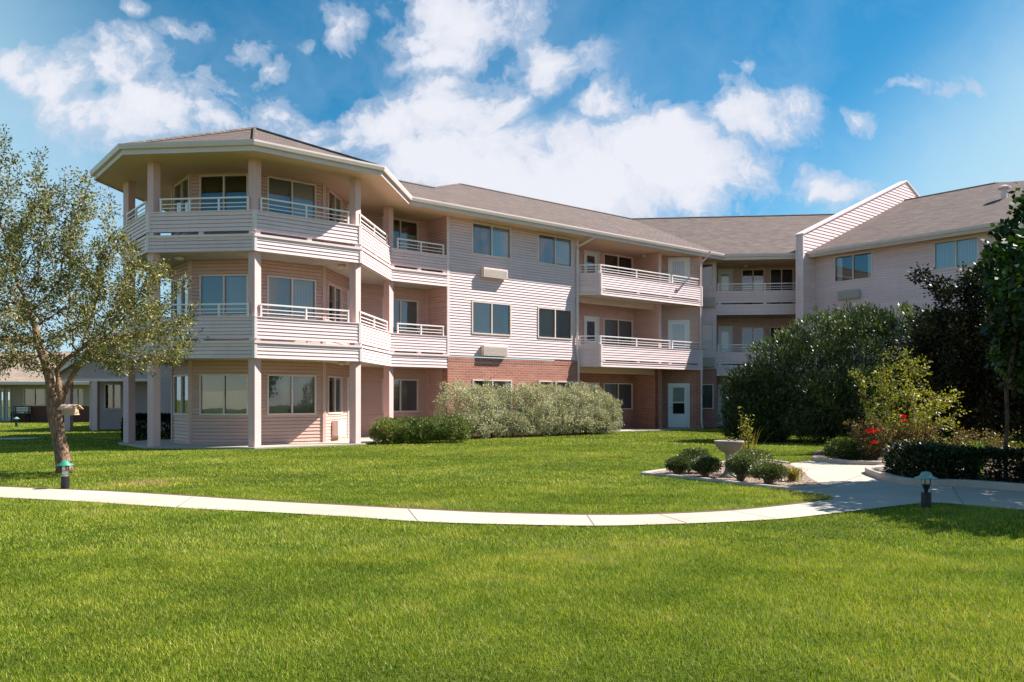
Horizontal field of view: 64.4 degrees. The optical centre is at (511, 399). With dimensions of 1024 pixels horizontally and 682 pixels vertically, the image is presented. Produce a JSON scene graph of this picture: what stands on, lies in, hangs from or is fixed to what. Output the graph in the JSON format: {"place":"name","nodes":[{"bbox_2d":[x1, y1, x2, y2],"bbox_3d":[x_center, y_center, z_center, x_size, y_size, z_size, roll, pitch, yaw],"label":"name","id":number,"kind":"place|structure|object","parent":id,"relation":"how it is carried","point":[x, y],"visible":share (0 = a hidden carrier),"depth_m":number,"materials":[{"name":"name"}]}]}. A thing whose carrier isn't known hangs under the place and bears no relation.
{"place":"outdoors","nodes":[
{"label":"outdoors","id":0,"kind":"place"},
{"bbox_2d":[0,437,41,438],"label":"cottage walk","id":1,"kind":"structure","parent":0,"point":[19,438],"depth_m":28.81,"materials":[{"name":"concrete"}]},
{"bbox_2d":[118,437,380,449],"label":"patio","id":2,"kind":"structure","parent":0,"point":[167,443],"depth_m":23.86,"materials":[{"name":"concrete"}]},
{"bbox_2d":[0,400,1023,681],"bbox_3d":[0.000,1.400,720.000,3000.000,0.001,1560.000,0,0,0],"label":"lawn","id":3,"kind":"structure","parent":0,"point":[434,632],"depth_m":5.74,"materials":[{"name":"green plant"}]},
{"bbox_2d":[13,417,19,426],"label":"path light","id":4,"kind":"object","parent":3,"relation":"on","point":[16,420],"visible":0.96,"depth_m":41.45,"materials":[{"name":"metal"}]},
{"bbox_2d":[10,407,30,421],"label":"garden bench","id":5,"kind":"object","parent":3,"relation":"on","point":[16,409],"visible":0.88,"depth_m":49.70,"materials":[{"name":"metal"}]},
{"bbox_2d":[0,351,89,421],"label":"cottage","id":6,"kind":"structure","parent":3,"relation":"on","point":[24,389],"depth_m":50.00,"materials":[{"name":"brick"}]},
{"bbox_2d":[1,390,2,419],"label":"door","id":7,"kind":"structure","parent":6,"relation":"in","point":[1,390],"depth_m":50.03,"materials":[{"name":"white glass"}]},
{"bbox_2d":[7,390,9,419],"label":"door","id":8,"kind":"structure","parent":6,"relation":"in","point":[8,418],"depth_m":50.00,"materials":[{"name":"white glass"}]},
{"bbox_2d":[24,389,45,405],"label":"window","id":9,"kind":"structure","parent":6,"relation":"in","point":[32,397],"depth_m":50.10,"materials":[{"name":"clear glass"}]},
{"bbox_2d":[73,389,83,405],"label":"window","id":10,"kind":"structure","parent":6,"relation":"in","point":[78,394],"depth_m":50.10,"materials":[{"name":"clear glass"}]},
{"bbox_2d":[56,460,73,488],"bbox_3d":[-6.985,1.188,12.706,0.250,0.465,0.250,0,0,0],"label":"path light","id":11,"kind":"object","parent":3,"relation":"on","point":[65,477],"visible":0.95,"depth_m":12.66,"materials":[{"name":"metal"}]},
{"bbox_2d":[0,123,208,473],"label":"broadleaf tree","id":12,"kind":"object","parent":3,"relation":"on","point":[27,308],"visible":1,"depth_m":15.13,"materials":[{"name":"green plant"}]},
{"bbox_2d":[57,395,82,414],"bbox_3d":[-8.204,0.078,15.100,0.320,0.430,0.310,0,0,0],"label":"birdhouse","id":13,"kind":"object","parent":12,"relation":"hanging from","point":[69,409],"visible":1,"depth_m":15.04,"materials":[{"name":"brown wood"}]},
{"bbox_2d":[52,329,170,430],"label":"cottage","id":14,"kind":"structure","parent":3,"relation":"on","point":[106,400],"depth_m":36.01,"materials":[{"name":"white paint"}]},
{"bbox_2d":[104,384,121,408],"bbox_3d":[-18.501,-0.125,38.129,0.779,1.178,0.942,0,0,0],"label":"window","id":15,"kind":"structure","parent":14,"relation":"in","point":[112,392],"depth_m":37.80,"materials":[{"name":"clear glass"}]},
{"bbox_2d":[119,412,170,440],"bbox_3d":[-12.431,0.939,27.895,1.947,1.050,1.038,0,0,0],"label":"boxwood hedge","id":16,"kind":"object","parent":3,"relation":"on","point":[140,417],"visible":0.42,"depth_m":27.55,"materials":[{"name":"green plant"}]},
{"bbox_2d":[368,414,471,443],"bbox_3d":[-2.908,0.933,26.068,3.426,0.970,1.430,0,0,-20],"label":"boxwood hedge","id":17,"kind":"object","parent":3,"relation":"on","point":[415,429],"visible":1,"depth_m":25.70,"materials":[{"name":"green plant"}]},
{"bbox_2d":[430,377,624,438],"bbox_3d":[0.850,0.301,30.876,9.055,2.257,2.117,0,0,-39],"label":"silver hedge","id":18,"kind":"object","parent":3,"relation":"on","point":[521,418],"visible":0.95,"depth_m":30.23,"materials":[{"name":"green plant"}]},
{"bbox_2d":[90,127,1023,446],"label":"apartment building","id":19,"kind":"structure","parent":3,"relation":"on","point":[342,295],"depth_m":30.52,"materials":[{"name":"beige wood"}]},
{"bbox_2d":[173,276,187,316],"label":"window","id":20,"kind":"structure","parent":19,"relation":"in","point":[183,299],"depth_m":25.54,"materials":[{"name":"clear glass"}]},
{"bbox_2d":[173,374,219,414],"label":"window","id":21,"kind":"structure","parent":19,"relation":"in","point":[180,382],"depth_m":25.01,"materials":[{"name":"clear glass"}]},
{"bbox_2d":[173,177,219,210],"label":"window","id":22,"kind":"structure","parent":19,"relation":"in","point":[180,190],"depth_m":24.99,"materials":[{"name":"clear glass"}]},
{"bbox_2d":[199,374,247,414],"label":"window","id":23,"kind":"structure","parent":19,"relation":"in","point":[232,397],"depth_m":24.40,"materials":[{"name":"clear glass"}]},
{"bbox_2d":[199,274,247,315],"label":"window","id":24,"kind":"structure","parent":19,"relation":"in","point":[213,288],"depth_m":24.39,"materials":[{"name":"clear glass"}]},
{"bbox_2d":[199,174,247,210],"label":"window","id":25,"kind":"structure","parent":19,"relation":"in","point":[231,185],"depth_m":24.63,"materials":[{"name":"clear glass"}]},
{"bbox_2d":[266,374,315,414],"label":"window","id":26,"kind":"structure","parent":19,"relation":"in","point":[286,394],"depth_m":24.96,"materials":[{"name":"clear glass"}]},
{"bbox_2d":[267,275,315,319],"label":"window","id":27,"kind":"structure","parent":19,"relation":"in","point":[281,290],"depth_m":24.96,"materials":[{"name":"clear glass"}]},
{"bbox_2d":[267,176,315,218],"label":"window","id":28,"kind":"structure","parent":19,"relation":"in","point":[277,188],"depth_m":25.06,"materials":[{"name":"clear glass"}]},
{"bbox_2d":[327,376,341,413],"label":"window","id":29,"kind":"structure","parent":19,"relation":"in","point":[334,390],"depth_m":27.27,"materials":[{"name":"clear glass"}]},
{"bbox_2d":[327,282,341,321],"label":"window","id":30,"kind":"structure","parent":19,"relation":"in","point":[334,298],"depth_m":27.27,"materials":[{"name":"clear glass"}]},
{"bbox_2d":[327,189,341,222],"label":"window","id":31,"kind":"structure","parent":19,"relation":"in","point":[334,202],"depth_m":27.17,"materials":[{"name":"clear glass"}]},
{"bbox_2d":[382,379,418,411],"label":"window","id":32,"kind":"structure","parent":19,"relation":"in","point":[405,391],"depth_m":30.58,"materials":[{"name":"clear glass"}]},
{"bbox_2d":[382,298,418,333],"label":"window","id":33,"kind":"structure","parent":19,"relation":"in","point":[404,311],"depth_m":30.58,"materials":[{"name":"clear glass"}]},
{"bbox_2d":[382,216,418,250],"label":"window","id":34,"kind":"structure","parent":19,"relation":"in","point":[404,229],"depth_m":30.83,"materials":[{"name":"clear glass"}]},
{"bbox_2d":[471,301,510,335],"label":"window","id":35,"kind":"structure","parent":19,"relation":"in","point":[488,318],"depth_m":31.37,"materials":[{"name":"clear glass"}]},
{"bbox_2d":[471,222,510,258],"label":"window","id":36,"kind":"structure","parent":19,"relation":"in","point":[487,240],"depth_m":31.37,"materials":[{"name":"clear glass"}]},
{"bbox_2d":[472,379,511,411],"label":"window","id":37,"kind":"structure","parent":19,"relation":"in","point":[499,382],"depth_m":31.54,"materials":[{"name":"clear glass"}]},
{"bbox_2d":[537,307,571,339],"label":"window","id":38,"kind":"structure","parent":19,"relation":"in","point":[553,323],"depth_m":33.48,"materials":[{"name":"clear glass"}]},
{"bbox_2d":[537,233,571,267],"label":"window","id":39,"kind":"structure","parent":19,"relation":"in","point":[552,250],"depth_m":33.48,"materials":[{"name":"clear glass"}]},
{"bbox_2d":[538,381,572,409],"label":"window","id":40,"kind":"structure","parent":19,"relation":"in","point":[562,383],"depth_m":33.83,"materials":[{"name":"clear glass"}]},
{"bbox_2d":[585,317,596,343],"bbox_3d":[3.497,-2.663,36.940,0.797,2.067,0.734,0,0,0],"label":"door","id":41,"kind":"structure","parent":19,"relation":"in","point":[588,321],"depth_m":37.04,"materials":[{"name":"white glass"}]},
{"bbox_2d":[585,252,596,272],"bbox_3d":[3.497,-5.644,36.940,0.797,2.027,0.734,0,0,0],"label":"door","id":42,"kind":"structure","parent":19,"relation":"in","point":[589,256],"depth_m":37.08,"materials":[{"name":"white glass"}]},
{"bbox_2d":[586,384,596,408],"bbox_3d":[3.574,0.317,36.851,0.685,2.027,0.466,0,0,-5],"label":"door","id":43,"kind":"structure","parent":19,"relation":"in","point":[590,385],"depth_m":36.95,"materials":[{"name":"white glass"}]},
{"bbox_2d":[593,318,632,345],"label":"window","id":44,"kind":"structure","parent":19,"relation":"in","point":[612,327],"depth_m":37.98,"materials":[{"name":"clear glass"}]},
{"bbox_2d":[593,253,632,276],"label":"window","id":45,"kind":"structure","parent":19,"relation":"in","point":[609,259],"depth_m":38.74,"materials":[{"name":"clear glass"}]},
{"bbox_2d":[603,383,632,409],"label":"window","id":46,"kind":"structure","parent":19,"relation":"in","point":[624,391],"depth_m":38.24,"materials":[{"name":"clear glass"}]},
{"bbox_2d":[669,385,687,426],"bbox_3d":[7.912,0.316,38.695,0.896,2.027,0.354,0,0,0],"label":"door","id":47,"kind":"structure","parent":19,"relation":"in","point":[678,394],"depth_m":38.59,"materials":[{"name":"white glass"}]},
{"bbox_2d":[669,321,687,364],"bbox_3d":[7.912,-2.663,38.695,0.896,2.067,0.354,0,0,0],"label":"door","id":48,"kind":"structure","parent":19,"relation":"in","point":[678,330],"depth_m":38.60,"materials":[{"name":"white glass"}]},
{"bbox_2d":[669,259,687,299],"bbox_3d":[7.912,-5.644,38.695,0.896,2.027,0.354,0,0,0],"label":"door","id":49,"kind":"structure","parent":19,"relation":"in","point":[679,267],"depth_m":38.60,"materials":[{"name":"white glass"}]},
{"bbox_2d":[702,384,713,408],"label":"window","id":50,"kind":"structure","parent":19,"relation":"in","point":[707,389],"depth_m":40.24,"materials":[{"name":"clear glass"}]},
{"bbox_2d":[702,324,713,348],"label":"window","id":51,"kind":"structure","parent":19,"relation":"in","point":[708,329],"depth_m":40.27,"materials":[{"name":"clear glass"}]},
{"bbox_2d":[702,263,713,287],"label":"window","id":52,"kind":"structure","parent":19,"relation":"in","point":[708,268],"depth_m":40.26,"materials":[{"name":"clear glass"}]},
{"bbox_2d":[719,386,730,424],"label":"door","id":53,"kind":"structure","parent":19,"relation":"in","point":[720,398],"depth_m":41.98,"materials":[{"name":"white glass"}]},
{"bbox_2d":[719,328,730,364],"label":"door","id":54,"kind":"structure","parent":19,"relation":"in","point":[724,333],"depth_m":41.98,"materials":[{"name":"white glass"}]},
{"bbox_2d":[719,270,730,304],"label":"door","id":55,"kind":"structure","parent":19,"relation":"in","point":[724,275],"depth_m":41.98,"materials":[{"name":"white glass"}]},
{"bbox_2d":[741,327,764,364],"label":"window","id":56,"kind":"structure","parent":19,"relation":"in","point":[749,334],"depth_m":42.64,"materials":[{"name":"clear glass"}]},
{"bbox_2d":[741,269,764,303],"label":"window","id":57,"kind":"structure","parent":19,"relation":"in","point":[748,275],"depth_m":41.91,"materials":[{"name":"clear glass"}]},
{"bbox_2d":[770,327,793,364],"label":"window","id":58,"kind":"structure","parent":19,"relation":"in","point":[771,328],"depth_m":42.34,"materials":[{"name":"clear glass"}]},
{"bbox_2d":[770,268,793,303],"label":"window","id":59,"kind":"structure","parent":19,"relation":"in","point":[786,275],"depth_m":42.50,"materials":[{"name":"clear glass"}]},
{"bbox_2d":[834,251,872,282],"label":"window","id":60,"kind":"structure","parent":19,"relation":"in","point":[854,266],"depth_m":38.28,"materials":[{"name":"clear glass"}]},
{"bbox_2d":[934,236,978,270],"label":"window","id":61,"kind":"structure","parent":19,"relation":"in","point":[948,254],"depth_m":34.12,"materials":[{"name":"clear glass"}]},
{"bbox_2d":[581,428,703,431],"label":"porch slab","id":62,"kind":"structure","parent":3,"relation":"on","point":[634,429],"depth_m":36.65,"materials":[{"name":"concrete"}]},
{"bbox_2d":[653,461,819,485],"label":"bed soil","id":63,"kind":"structure","parent":3,"relation":"on","point":[805,479],"depth_m":14.17,"materials":[{"name":"beige gravel"}]},
{"bbox_2d":[664,454,691,474],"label":"boxwood","id":64,"kind":"object","parent":63,"relation":"on","point":[679,465],"visible":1,"depth_m":14.74,"materials":[{"name":"green plant"}]},
{"bbox_2d":[677,447,710,472],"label":"boxwood","id":65,"kind":"object","parent":63,"relation":"on","point":[689,453],"visible":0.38,"depth_m":15.19,"materials":[{"name":"green plant"}]},
{"bbox_2d":[688,454,723,476],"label":"boxwood","id":66,"kind":"object","parent":63,"relation":"on","point":[704,465],"visible":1,"depth_m":14.43,"materials":[{"name":"green plant"}]},
{"bbox_2d":[642,459,788,472],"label":"kerb","id":67,"kind":"structure","parent":63,"relation":"on","point":[657,470],"depth_m":15.71,"materials":[{"name":"grey concrete"}]},
{"bbox_2d":[714,440,743,477],"bbox_3d":[3.843,1.065,14.400,0.524,0.670,0.524,0,0,0],"label":"birdbath","id":68,"kind":"object","parent":63,"relation":"on","point":[728,448],"visible":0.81,"depth_m":14.26,"materials":[{"name":"stone"}]},
{"bbox_2d":[640,472,828,490],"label":"kerb","id":69,"kind":"structure","parent":63,"relation":"on","point":[789,488],"depth_m":13.31,"materials":[{"name":"grey concrete"}]},
{"bbox_2d":[722,453,757,480],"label":"boxwood","id":70,"kind":"object","parent":63,"relation":"on","point":[738,464],"visible":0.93,"depth_m":13.72,"materials":[{"name":"green plant"}]},
{"bbox_2d":[737,406,754,453],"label":"tall leafy plant","id":71,"kind":"object","parent":63,"relation":"on","point":[745,435],"visible":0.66,"depth_m":15.20,"materials":[{"name":"green plant"}]},
{"bbox_2d":[725,446,774,463],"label":"boxwood","id":72,"kind":"object","parent":63,"relation":"on","point":[754,452],"visible":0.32,"depth_m":14.64,"materials":[{"name":"green plant"}]},
{"bbox_2d":[743,425,774,449],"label":"tall leafy plant","id":73,"kind":"object","parent":63,"relation":"on","point":[752,448],"visible":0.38,"depth_m":15.25,"materials":[{"name":"green plant"}]},
{"bbox_2d":[748,460,789,483],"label":"boxwood","id":74,"kind":"object","parent":63,"relation":"on","point":[768,472],"visible":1,"depth_m":13.13,"materials":[{"name":"green plant"}]},
{"bbox_2d":[716,299,1023,444],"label":"oleander hedge","id":75,"kind":"object","parent":3,"relation":"on","point":[781,403],"visible":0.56,"depth_m":26.17,"materials":[{"name":"green plant"}]},
{"bbox_2d":[914,471,937,508],"bbox_3d":[5.331,1.175,10.464,0.280,0.491,0.280,0,0,0],"label":"path light","id":76,"kind":"object","parent":3,"relation":"on","point":[926,477],"visible":0.95,"depth_m":10.42,"materials":[{"name":"metal"}]},
{"bbox_2d":[0,461,1023,525],"bbox_3d":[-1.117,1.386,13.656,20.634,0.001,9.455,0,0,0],"label":"path","id":77,"kind":"structure","parent":0,"point":[870,495],"depth_m":10.82,"materials":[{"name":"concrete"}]},
{"bbox_2d":[0,0,1023,399],"label":"sky","id":78,"kind":"structure","parent":0,"point":[625,108],"materials":[{"name":"blue"}]},
{"bbox_2d":[786,465,811,481],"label":"ornamental grass","id":79,"kind":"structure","parent":0,"point":[793,475],"depth_m":13.70,"materials":[{"name":"yellow plant"}]},
{"bbox_2d":[813,446,1019,468],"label":"hedge soil","id":80,"kind":"structure","parent":0,"point":[818,453],"depth_m":19.94,"materials":[{"name":"brown soil"}]},
{"bbox_2d":[811,457,883,464],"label":"kerb","id":81,"kind":"structure","parent":80,"relation":"on","point":[843,461],"depth_m":17.30,"materials":[{"name":"grey concrete"}]},
{"bbox_2d":[820,435,882,460],"bbox_3d":[7.655,1.082,18.298,1.395,0.684,1.005,0,0,0],"label":"boxwood","id":82,"kind":"object","parent":80,"relation":"on","point":[846,448],"visible":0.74,"depth_m":18.11,"materials":[{"name":"green plant"}]},
{"bbox_2d":[842,414,907,460],"bbox_3d":[7.870,0.853,17.670,1.182,1.100,0.869,0,0,-15],"label":"rose bush","id":83,"kind":"object","parent":80,"relation":"on","point":[863,441],"visible":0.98,"depth_m":17.59,"materials":[{"name":"green plant"}]},
{"bbox_2d":[870,417,941,444],"bbox_3d":[8.659,0.881,17.762,1.553,1.048,1.048,0,0,19],"label":"perennial","id":84,"kind":"object","parent":80,"relation":"on","point":[902,436],"visible":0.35,"depth_m":17.74,"materials":[{"name":"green plant"}]},
{"bbox_2d":[847,344,970,451],"bbox_3d":[8.946,0.075,18.287,2.045,2.661,2.050,0,0,-43],"label":"garden tree","id":85,"kind":"object","parent":80,"relation":"on","point":[925,411],"visible":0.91,"depth_m":18.22,"materials":[{"name":"green plant"}]},
{"bbox_2d":[890,255,1023,442],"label":"plum tree","id":86,"kind":"object","parent":80,"relation":"on","point":[957,339],"visible":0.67,"depth_m":21.02,"materials":[{"name":"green plant"}]},
{"bbox_2d":[882,469,1021,481],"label":"garden soil","id":87,"kind":"structure","parent":0,"point":[978,476],"depth_m":14.43,"materials":[{"name":"brown soil"}]},
{"bbox_2d":[885,437,992,468],"bbox_3d":[7.714,1.031,14.736,1.572,0.751,1.398,0,0,-29],"label":"perennial","id":88,"kind":"object","parent":87,"relation":"on","point":[943,442],"visible":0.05,"depth_m":14.62,"materials":[{"name":"green plant"}]},
{"bbox_2d":[865,465,1023,490],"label":"kerb","id":89,"kind":"structure","parent":87,"relation":"on","point":[876,471],"depth_m":12.92,"materials":[{"name":"grey concrete"}]},
{"bbox_2d":[882,437,1023,482],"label":"boxwood hedge","id":90,"kind":"object","parent":87,"relation":"on","point":[933,453],"visible":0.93,"depth_m":13.34,"materials":[{"name":"green plant"}]},
{"bbox_2d":[933,425,1020,469],"bbox_3d":[8.753,0.941,15.459,1.527,0.928,1.202,0,0,0],"label":"perennial","id":91,"kind":"object","parent":87,"relation":"on","point":[994,440],"visible":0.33,"depth_m":15.21,"materials":[{"name":"green plant"}]},
{"bbox_2d":[958,441,998,474],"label":"strap leaf plant","id":92,"kind":"object","parent":87,"relation":"on","point":[977,444],"visible":0.13,"depth_m":14.70,"materials":[{"name":"green plant"}]},
{"bbox_2d":[965,172,1023,480],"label":"shade tree","id":93,"kind":"object","parent":87,"relation":"on","point":[1002,271],"visible":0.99,"depth_m":13.47,"materials":[{"name":"green plant"}]},
{"bbox_2d":[1002,440,1023,471],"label":"perennial","id":94,"kind":"object","parent":87,"relation":"on","point":[1011,442],"visible":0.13,"depth_m":14.98,"materials":[{"name":"green plant"}]}
]}

